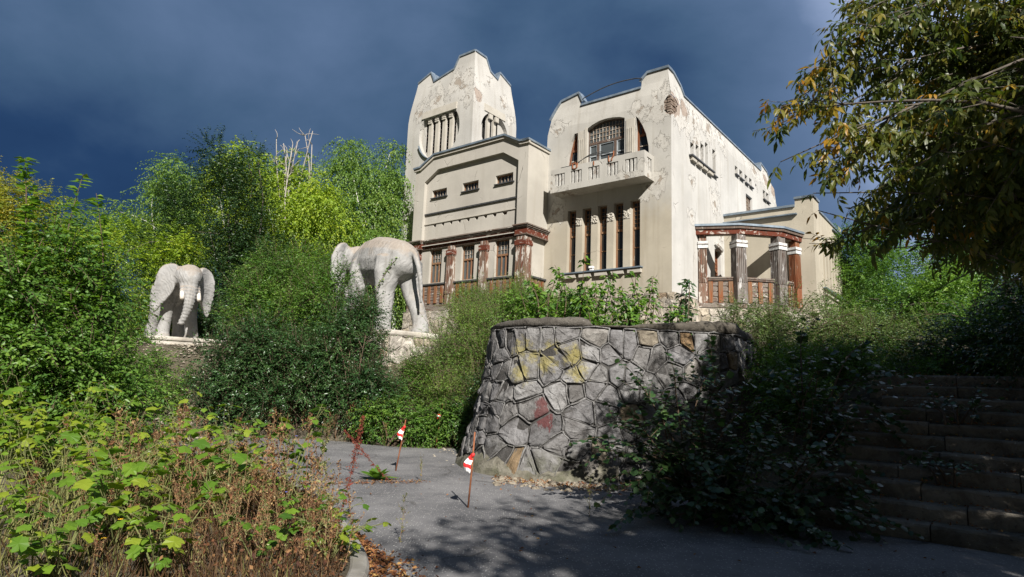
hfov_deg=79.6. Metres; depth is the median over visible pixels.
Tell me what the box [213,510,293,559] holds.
bramble
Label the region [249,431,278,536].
dry weed
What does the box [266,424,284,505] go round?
dry weed
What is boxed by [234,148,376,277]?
birch tree
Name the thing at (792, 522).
shrub
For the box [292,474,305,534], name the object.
dry weed
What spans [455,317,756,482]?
stone wall
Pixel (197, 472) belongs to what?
dry weed
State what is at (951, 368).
shrub
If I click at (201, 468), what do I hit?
dry weed
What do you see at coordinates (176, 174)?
birch tree
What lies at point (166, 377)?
shrub
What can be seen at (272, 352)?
shrub
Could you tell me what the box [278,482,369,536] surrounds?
bramble
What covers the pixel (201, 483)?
dry weed
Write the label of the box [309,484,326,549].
dry weed
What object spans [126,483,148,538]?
dry weed
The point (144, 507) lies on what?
dry weed
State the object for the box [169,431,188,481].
dry weed
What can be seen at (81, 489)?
dry weed
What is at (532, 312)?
sapling
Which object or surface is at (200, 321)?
shrub
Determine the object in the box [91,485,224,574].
bramble
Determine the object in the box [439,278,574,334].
shrub
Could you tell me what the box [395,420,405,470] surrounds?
marker stake
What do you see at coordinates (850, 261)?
leafy tree
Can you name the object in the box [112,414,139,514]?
dry weed
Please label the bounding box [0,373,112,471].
bramble
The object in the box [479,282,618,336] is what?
shrub
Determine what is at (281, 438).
dry weed
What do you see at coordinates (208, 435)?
dry weed
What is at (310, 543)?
dry weed
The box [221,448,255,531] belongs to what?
dry weed
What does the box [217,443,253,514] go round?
dry weed
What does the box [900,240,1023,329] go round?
leafy tree
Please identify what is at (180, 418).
dry weed
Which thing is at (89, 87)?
sky
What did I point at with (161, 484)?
dry weed
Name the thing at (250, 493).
dry weed
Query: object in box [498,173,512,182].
attic window
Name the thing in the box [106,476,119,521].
dry weed
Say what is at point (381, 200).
birch tree
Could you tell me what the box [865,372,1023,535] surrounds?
leaf litter
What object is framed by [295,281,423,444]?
shrub
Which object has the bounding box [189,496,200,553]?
dry weed
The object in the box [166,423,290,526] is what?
bramble
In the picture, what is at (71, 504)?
dry weed
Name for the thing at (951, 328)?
shrub
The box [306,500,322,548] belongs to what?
dry weed
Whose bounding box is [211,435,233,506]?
dry weed
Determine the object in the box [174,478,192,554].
dry weed
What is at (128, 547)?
dry weed
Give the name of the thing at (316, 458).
dry weed
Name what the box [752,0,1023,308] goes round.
maple tree
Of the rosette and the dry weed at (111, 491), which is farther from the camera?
the rosette
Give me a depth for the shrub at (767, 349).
12.37 m
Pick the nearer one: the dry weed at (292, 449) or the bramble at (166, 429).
the dry weed at (292, 449)
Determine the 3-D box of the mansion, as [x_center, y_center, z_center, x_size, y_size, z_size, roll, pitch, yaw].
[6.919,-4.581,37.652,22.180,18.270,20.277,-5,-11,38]
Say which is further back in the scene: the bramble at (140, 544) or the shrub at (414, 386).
the shrub at (414, 386)
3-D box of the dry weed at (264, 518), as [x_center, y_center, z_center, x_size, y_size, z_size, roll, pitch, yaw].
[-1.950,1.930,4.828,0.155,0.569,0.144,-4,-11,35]
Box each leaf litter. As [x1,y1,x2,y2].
[298,479,429,484]
[346,475,952,572]
[354,531,438,576]
[492,474,641,494]
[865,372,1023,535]
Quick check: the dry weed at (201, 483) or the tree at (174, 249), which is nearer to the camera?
the dry weed at (201, 483)
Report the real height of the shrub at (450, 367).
4.871 m
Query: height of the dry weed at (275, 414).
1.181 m
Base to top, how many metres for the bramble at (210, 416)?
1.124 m
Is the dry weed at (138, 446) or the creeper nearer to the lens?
the dry weed at (138, 446)
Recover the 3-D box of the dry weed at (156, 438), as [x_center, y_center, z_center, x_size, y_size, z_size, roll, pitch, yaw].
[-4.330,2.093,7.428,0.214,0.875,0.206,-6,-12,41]
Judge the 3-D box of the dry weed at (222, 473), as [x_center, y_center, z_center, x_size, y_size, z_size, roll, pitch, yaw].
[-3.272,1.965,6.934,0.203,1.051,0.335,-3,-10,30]
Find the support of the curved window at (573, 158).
in the mansion
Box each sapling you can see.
[0,156,115,321]
[517,280,557,328]
[540,256,591,328]
[569,281,601,325]
[588,270,622,325]
[610,290,647,331]
[619,271,663,324]
[661,302,684,333]
[671,279,698,334]
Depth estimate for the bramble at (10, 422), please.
7.55 m
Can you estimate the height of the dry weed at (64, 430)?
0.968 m
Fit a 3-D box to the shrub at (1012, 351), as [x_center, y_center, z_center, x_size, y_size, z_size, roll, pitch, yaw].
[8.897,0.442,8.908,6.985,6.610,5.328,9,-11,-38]
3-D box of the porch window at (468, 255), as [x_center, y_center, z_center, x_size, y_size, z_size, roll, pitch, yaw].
[-2.205,-1.360,32.135,0.900,1.870,0.105,-5,-11,38]
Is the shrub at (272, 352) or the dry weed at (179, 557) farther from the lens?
the shrub at (272, 352)
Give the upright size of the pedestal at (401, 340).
3.234 m
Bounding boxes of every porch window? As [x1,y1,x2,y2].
[430,249,441,282]
[462,244,474,279]
[496,239,509,276]
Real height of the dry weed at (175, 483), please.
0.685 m
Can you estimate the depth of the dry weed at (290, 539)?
4.95 m
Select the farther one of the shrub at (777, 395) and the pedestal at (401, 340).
the pedestal at (401, 340)
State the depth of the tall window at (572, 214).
30.30 m
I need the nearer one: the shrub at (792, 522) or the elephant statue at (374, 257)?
the shrub at (792, 522)
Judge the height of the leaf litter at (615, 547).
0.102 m
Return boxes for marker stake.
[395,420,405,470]
[435,404,442,447]
[463,432,475,507]
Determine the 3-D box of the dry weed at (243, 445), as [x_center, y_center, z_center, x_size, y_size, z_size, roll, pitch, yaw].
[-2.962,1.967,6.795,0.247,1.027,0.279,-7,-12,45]
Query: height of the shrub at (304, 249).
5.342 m
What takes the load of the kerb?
on the ground at (829, 500)
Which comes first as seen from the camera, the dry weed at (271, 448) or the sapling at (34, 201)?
the dry weed at (271, 448)
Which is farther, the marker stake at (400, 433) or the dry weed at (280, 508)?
the marker stake at (400, 433)
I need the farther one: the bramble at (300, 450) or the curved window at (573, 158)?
the curved window at (573, 158)
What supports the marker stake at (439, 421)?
on the ground at (829, 500)
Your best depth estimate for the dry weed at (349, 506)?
4.79 m
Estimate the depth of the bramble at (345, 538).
5.13 m
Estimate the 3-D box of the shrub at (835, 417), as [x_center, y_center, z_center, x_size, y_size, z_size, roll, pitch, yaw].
[4.945,1.510,9.454,2.580,2.289,1.948,2,-9,0]
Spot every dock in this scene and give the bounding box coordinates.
[338,415,364,521]
[344,430,391,483]
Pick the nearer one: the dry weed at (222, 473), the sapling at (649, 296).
the dry weed at (222, 473)
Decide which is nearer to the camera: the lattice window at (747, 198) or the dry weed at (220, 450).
the dry weed at (220, 450)
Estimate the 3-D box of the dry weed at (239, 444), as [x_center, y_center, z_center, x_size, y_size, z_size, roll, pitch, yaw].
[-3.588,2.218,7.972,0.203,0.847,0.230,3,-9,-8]
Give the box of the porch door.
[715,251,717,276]
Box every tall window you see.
[569,212,575,271]
[584,209,590,270]
[600,206,606,268]
[616,204,622,267]
[632,201,639,265]
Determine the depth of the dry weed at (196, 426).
9.30 m
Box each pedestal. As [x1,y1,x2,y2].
[138,335,226,345]
[345,329,438,366]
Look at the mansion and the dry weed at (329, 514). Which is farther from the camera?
the mansion
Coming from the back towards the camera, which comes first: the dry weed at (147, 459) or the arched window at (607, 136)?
the arched window at (607, 136)
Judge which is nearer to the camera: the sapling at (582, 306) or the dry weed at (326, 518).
the dry weed at (326, 518)
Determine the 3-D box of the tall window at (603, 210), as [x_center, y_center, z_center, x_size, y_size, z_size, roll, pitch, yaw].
[4.419,-2.377,29.201,0.490,3.110,0.105,-5,-11,38]
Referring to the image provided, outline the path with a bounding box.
[40,437,1023,576]
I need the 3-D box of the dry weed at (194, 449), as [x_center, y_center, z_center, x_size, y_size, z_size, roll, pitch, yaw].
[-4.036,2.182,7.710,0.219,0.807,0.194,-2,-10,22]
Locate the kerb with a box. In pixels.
[8,456,368,576]
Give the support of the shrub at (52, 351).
on the ground at (829, 500)
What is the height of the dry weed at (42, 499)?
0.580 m
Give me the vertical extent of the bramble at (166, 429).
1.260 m
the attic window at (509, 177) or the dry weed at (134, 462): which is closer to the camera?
the dry weed at (134, 462)
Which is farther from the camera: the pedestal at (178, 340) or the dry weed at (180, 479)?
the pedestal at (178, 340)
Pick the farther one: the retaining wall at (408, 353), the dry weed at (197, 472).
the retaining wall at (408, 353)
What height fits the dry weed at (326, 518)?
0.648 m
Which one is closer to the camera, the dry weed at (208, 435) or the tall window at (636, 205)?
the dry weed at (208, 435)
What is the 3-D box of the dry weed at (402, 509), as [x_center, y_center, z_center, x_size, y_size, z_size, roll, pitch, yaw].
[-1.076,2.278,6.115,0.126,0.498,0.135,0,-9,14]
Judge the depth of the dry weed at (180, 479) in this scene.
7.07 m
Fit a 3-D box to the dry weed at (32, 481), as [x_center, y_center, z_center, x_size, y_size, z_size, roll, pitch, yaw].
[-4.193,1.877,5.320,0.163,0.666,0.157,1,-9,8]
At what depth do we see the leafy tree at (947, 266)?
33.94 m
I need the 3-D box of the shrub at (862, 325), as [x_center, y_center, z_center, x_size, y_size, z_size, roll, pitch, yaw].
[7.526,1.583,14.342,6.772,3.990,4.291,2,-9,0]
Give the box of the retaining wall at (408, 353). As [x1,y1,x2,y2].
[407,346,486,406]
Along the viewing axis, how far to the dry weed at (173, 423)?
7.61 m
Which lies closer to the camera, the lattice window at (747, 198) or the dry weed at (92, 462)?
the dry weed at (92, 462)
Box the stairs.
[797,374,1023,556]
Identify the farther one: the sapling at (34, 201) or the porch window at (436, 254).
the porch window at (436, 254)
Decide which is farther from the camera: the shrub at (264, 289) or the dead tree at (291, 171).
the dead tree at (291, 171)
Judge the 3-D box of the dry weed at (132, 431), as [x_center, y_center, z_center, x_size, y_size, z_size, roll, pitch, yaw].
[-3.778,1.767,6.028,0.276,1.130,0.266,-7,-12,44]
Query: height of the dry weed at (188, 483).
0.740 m
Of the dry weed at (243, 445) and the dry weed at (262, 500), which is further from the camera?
the dry weed at (243, 445)
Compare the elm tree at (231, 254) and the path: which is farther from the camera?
the elm tree at (231, 254)
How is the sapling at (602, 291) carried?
on the ground at (829, 500)
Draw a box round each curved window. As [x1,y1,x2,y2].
[569,135,577,165]
[638,119,648,152]
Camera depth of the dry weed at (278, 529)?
5.20 m
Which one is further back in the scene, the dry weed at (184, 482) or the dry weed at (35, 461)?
the dry weed at (35, 461)
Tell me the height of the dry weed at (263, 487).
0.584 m
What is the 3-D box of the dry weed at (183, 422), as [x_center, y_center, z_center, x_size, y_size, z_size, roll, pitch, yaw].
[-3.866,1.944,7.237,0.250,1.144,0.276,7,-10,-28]
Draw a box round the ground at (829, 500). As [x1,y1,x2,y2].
[59,324,1021,556]
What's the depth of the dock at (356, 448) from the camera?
6.19 m
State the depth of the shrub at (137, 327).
19.34 m
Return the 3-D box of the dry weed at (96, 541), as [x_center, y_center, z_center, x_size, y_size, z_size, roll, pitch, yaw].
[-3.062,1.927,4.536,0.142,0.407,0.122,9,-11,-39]
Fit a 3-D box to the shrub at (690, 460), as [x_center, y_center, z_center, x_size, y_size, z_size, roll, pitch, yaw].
[2.370,1.857,7.947,3.220,2.703,2.414,2,-9,0]
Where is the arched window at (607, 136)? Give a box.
[588,118,624,161]
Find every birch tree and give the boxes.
[93,149,223,332]
[180,135,271,336]
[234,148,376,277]
[309,136,413,313]
[348,216,412,329]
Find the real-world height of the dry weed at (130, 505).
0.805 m
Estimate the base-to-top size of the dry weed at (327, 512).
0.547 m
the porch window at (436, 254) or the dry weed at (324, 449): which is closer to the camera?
the dry weed at (324, 449)
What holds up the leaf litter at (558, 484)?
on the path
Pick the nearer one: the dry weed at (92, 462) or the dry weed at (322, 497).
the dry weed at (322, 497)
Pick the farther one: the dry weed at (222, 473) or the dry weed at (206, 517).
the dry weed at (222, 473)
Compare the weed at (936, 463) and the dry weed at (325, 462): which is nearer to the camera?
the dry weed at (325, 462)
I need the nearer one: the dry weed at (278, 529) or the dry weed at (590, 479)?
the dry weed at (278, 529)
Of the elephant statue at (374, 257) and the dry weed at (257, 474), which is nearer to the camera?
the dry weed at (257, 474)
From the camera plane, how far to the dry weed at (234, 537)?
4.74 m
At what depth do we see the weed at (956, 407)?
8.69 m
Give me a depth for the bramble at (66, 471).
6.98 m
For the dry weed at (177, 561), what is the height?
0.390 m
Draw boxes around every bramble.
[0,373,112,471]
[0,375,73,471]
[0,400,93,486]
[0,460,74,532]
[0,496,106,576]
[8,408,125,500]
[54,423,177,545]
[61,386,152,469]
[73,432,186,508]
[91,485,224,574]
[114,391,206,481]
[147,425,251,494]
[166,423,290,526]
[188,404,264,480]
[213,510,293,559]
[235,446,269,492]
[237,404,329,508]
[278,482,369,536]
[289,508,391,560]
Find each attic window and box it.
[434,189,446,196]
[464,181,478,190]
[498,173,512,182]
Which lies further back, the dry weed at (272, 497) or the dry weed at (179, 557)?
the dry weed at (272, 497)
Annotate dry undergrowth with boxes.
[16,476,348,576]
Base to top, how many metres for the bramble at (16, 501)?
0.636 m
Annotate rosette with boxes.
[361,465,397,478]
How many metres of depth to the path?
6.60 m
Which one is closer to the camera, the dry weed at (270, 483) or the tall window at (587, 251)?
the dry weed at (270, 483)
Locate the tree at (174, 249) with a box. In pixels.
[13,188,219,334]
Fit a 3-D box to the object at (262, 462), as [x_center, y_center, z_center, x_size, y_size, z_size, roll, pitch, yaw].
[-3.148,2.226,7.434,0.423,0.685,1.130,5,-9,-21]
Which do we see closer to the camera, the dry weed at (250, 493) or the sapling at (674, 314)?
the dry weed at (250, 493)
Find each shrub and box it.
[0,204,198,470]
[95,289,173,350]
[112,347,199,427]
[118,275,242,341]
[164,293,405,439]
[196,230,371,332]
[204,234,380,369]
[230,231,340,345]
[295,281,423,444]
[342,385,470,448]
[372,341,446,410]
[391,286,524,444]
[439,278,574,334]
[440,364,484,448]
[444,264,610,338]
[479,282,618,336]
[569,333,831,537]
[659,401,927,550]
[707,276,963,373]
[729,332,912,478]
[743,329,890,400]
[752,316,923,460]
[854,299,1023,375]
[871,275,1023,375]
[942,260,1023,412]
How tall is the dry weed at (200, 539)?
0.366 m
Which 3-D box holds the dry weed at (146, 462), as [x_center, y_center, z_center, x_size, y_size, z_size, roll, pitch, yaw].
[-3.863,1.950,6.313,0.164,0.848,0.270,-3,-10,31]
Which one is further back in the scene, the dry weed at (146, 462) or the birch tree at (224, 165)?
the birch tree at (224, 165)
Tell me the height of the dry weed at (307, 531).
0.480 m
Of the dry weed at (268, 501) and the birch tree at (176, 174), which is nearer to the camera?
the dry weed at (268, 501)
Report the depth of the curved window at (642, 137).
28.69 m
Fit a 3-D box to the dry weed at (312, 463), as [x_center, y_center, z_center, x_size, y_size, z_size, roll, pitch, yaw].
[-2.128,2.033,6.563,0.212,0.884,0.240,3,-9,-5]
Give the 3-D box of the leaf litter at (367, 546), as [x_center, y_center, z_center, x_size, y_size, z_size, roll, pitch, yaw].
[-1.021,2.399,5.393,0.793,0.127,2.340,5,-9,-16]
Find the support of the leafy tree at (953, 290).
on the ground at (829, 500)
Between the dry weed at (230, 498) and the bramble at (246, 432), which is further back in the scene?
the bramble at (246, 432)
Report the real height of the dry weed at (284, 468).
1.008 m
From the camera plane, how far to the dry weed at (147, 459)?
6.52 m
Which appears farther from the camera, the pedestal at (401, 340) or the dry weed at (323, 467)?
the pedestal at (401, 340)
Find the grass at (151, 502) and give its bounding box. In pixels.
[0,443,355,576]
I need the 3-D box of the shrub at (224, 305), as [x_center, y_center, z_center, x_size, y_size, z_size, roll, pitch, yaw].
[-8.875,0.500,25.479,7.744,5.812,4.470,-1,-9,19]
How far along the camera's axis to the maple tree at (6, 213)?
28.69 m
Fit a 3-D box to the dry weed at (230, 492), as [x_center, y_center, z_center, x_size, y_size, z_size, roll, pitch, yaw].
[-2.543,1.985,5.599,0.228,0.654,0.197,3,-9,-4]
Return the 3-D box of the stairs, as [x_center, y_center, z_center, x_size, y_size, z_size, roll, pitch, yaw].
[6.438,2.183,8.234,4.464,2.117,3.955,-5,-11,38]
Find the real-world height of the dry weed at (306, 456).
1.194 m
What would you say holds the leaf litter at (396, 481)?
on the path
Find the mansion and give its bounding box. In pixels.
[395,49,852,333]
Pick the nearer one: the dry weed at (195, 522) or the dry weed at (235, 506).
the dry weed at (195, 522)
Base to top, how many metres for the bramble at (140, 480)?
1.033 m
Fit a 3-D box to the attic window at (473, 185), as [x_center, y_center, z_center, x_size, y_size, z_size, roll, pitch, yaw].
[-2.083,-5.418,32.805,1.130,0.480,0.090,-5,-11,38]
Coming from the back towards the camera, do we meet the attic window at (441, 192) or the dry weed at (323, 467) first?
the attic window at (441, 192)
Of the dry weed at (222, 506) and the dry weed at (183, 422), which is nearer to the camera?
the dry weed at (222, 506)
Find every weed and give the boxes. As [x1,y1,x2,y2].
[22,468,42,523]
[29,447,46,482]
[37,478,53,523]
[55,414,75,478]
[59,478,80,544]
[71,436,96,515]
[74,456,90,518]
[88,523,109,576]
[100,405,129,494]
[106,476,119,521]
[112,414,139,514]
[116,410,143,515]
[116,418,136,494]
[119,450,146,534]
[120,442,142,507]
[125,527,134,573]
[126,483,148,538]
[130,438,155,513]
[130,474,156,531]
[131,433,140,472]
[136,427,158,514]
[144,426,163,480]
[149,452,175,531]
[160,415,182,474]
[163,400,189,492]
[168,461,183,523]
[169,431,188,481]
[173,404,195,497]
[173,533,185,576]
[174,435,187,493]
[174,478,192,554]
[174,526,187,576]
[175,458,200,533]
[182,431,202,477]
[187,432,211,505]
[189,411,204,458]
[189,441,208,497]
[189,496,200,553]
[189,535,205,574]
[190,527,203,565]
[196,448,207,501]
[197,432,222,478]
[197,487,218,559]
[208,474,229,537]
[210,417,240,509]
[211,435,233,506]
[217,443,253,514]
[218,426,235,504]
[218,475,241,553]
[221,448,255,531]
[222,470,246,536]
[222,512,244,571]
[228,477,243,544]
[230,428,241,480]
[234,421,248,511]
[242,466,260,536]
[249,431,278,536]
[250,445,267,516]
[251,497,271,560]
[251,498,265,567]
[252,484,268,535]
[252,487,276,569]
[254,483,269,540]
[255,407,280,518]
[259,476,283,549]
[262,415,294,530]
[264,457,283,525]
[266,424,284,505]
[269,431,297,525]
[269,489,288,552]
[270,501,283,556]
[272,445,303,523]
[272,513,284,556]
[282,511,297,556]
[286,437,302,499]
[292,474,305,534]
[294,412,322,539]
[294,525,309,574]
[297,472,317,535]
[298,497,312,541]
[301,505,314,562]
[302,516,316,568]
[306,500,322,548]
[307,436,323,506]
[309,437,333,517]
[309,441,328,507]
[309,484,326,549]
[313,452,324,495]
[314,460,334,526]
[314,476,329,538]
[317,440,329,494]
[317,492,336,573]
[318,496,334,551]
[320,473,340,558]
[323,482,339,557]
[325,506,342,574]
[333,459,347,522]
[341,485,363,572]
[398,492,409,541]
[584,478,593,515]
[893,380,1010,434]
[899,446,985,487]
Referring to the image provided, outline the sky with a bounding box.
[0,0,1017,326]
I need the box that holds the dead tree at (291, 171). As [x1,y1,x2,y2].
[269,128,318,244]
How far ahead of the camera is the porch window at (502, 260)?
30.79 m
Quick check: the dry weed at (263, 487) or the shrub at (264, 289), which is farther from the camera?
the shrub at (264, 289)
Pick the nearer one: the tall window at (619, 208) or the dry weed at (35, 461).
the dry weed at (35, 461)
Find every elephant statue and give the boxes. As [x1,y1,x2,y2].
[144,263,214,337]
[330,237,428,332]
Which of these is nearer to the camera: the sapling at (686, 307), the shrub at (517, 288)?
the sapling at (686, 307)
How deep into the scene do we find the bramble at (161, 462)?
6.36 m
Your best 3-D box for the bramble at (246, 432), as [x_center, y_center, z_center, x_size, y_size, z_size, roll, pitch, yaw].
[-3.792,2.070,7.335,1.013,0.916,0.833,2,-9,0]
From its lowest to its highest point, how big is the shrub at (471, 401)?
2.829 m
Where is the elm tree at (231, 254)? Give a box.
[101,123,303,340]
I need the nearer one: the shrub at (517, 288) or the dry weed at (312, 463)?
the dry weed at (312, 463)
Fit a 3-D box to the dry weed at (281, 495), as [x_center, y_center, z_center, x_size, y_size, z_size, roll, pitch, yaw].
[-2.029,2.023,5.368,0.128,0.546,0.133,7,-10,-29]
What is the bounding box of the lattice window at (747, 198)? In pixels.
[746,196,749,210]
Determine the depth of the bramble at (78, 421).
8.16 m
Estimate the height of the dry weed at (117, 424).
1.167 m
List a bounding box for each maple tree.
[0,158,80,276]
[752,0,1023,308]
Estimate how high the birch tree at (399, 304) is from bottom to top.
9.720 m
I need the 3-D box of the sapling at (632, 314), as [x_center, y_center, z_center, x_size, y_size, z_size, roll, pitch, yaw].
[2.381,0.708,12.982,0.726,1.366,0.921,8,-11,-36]
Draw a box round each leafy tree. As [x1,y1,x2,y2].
[815,244,998,337]
[832,196,984,328]
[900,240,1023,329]
[902,225,1023,311]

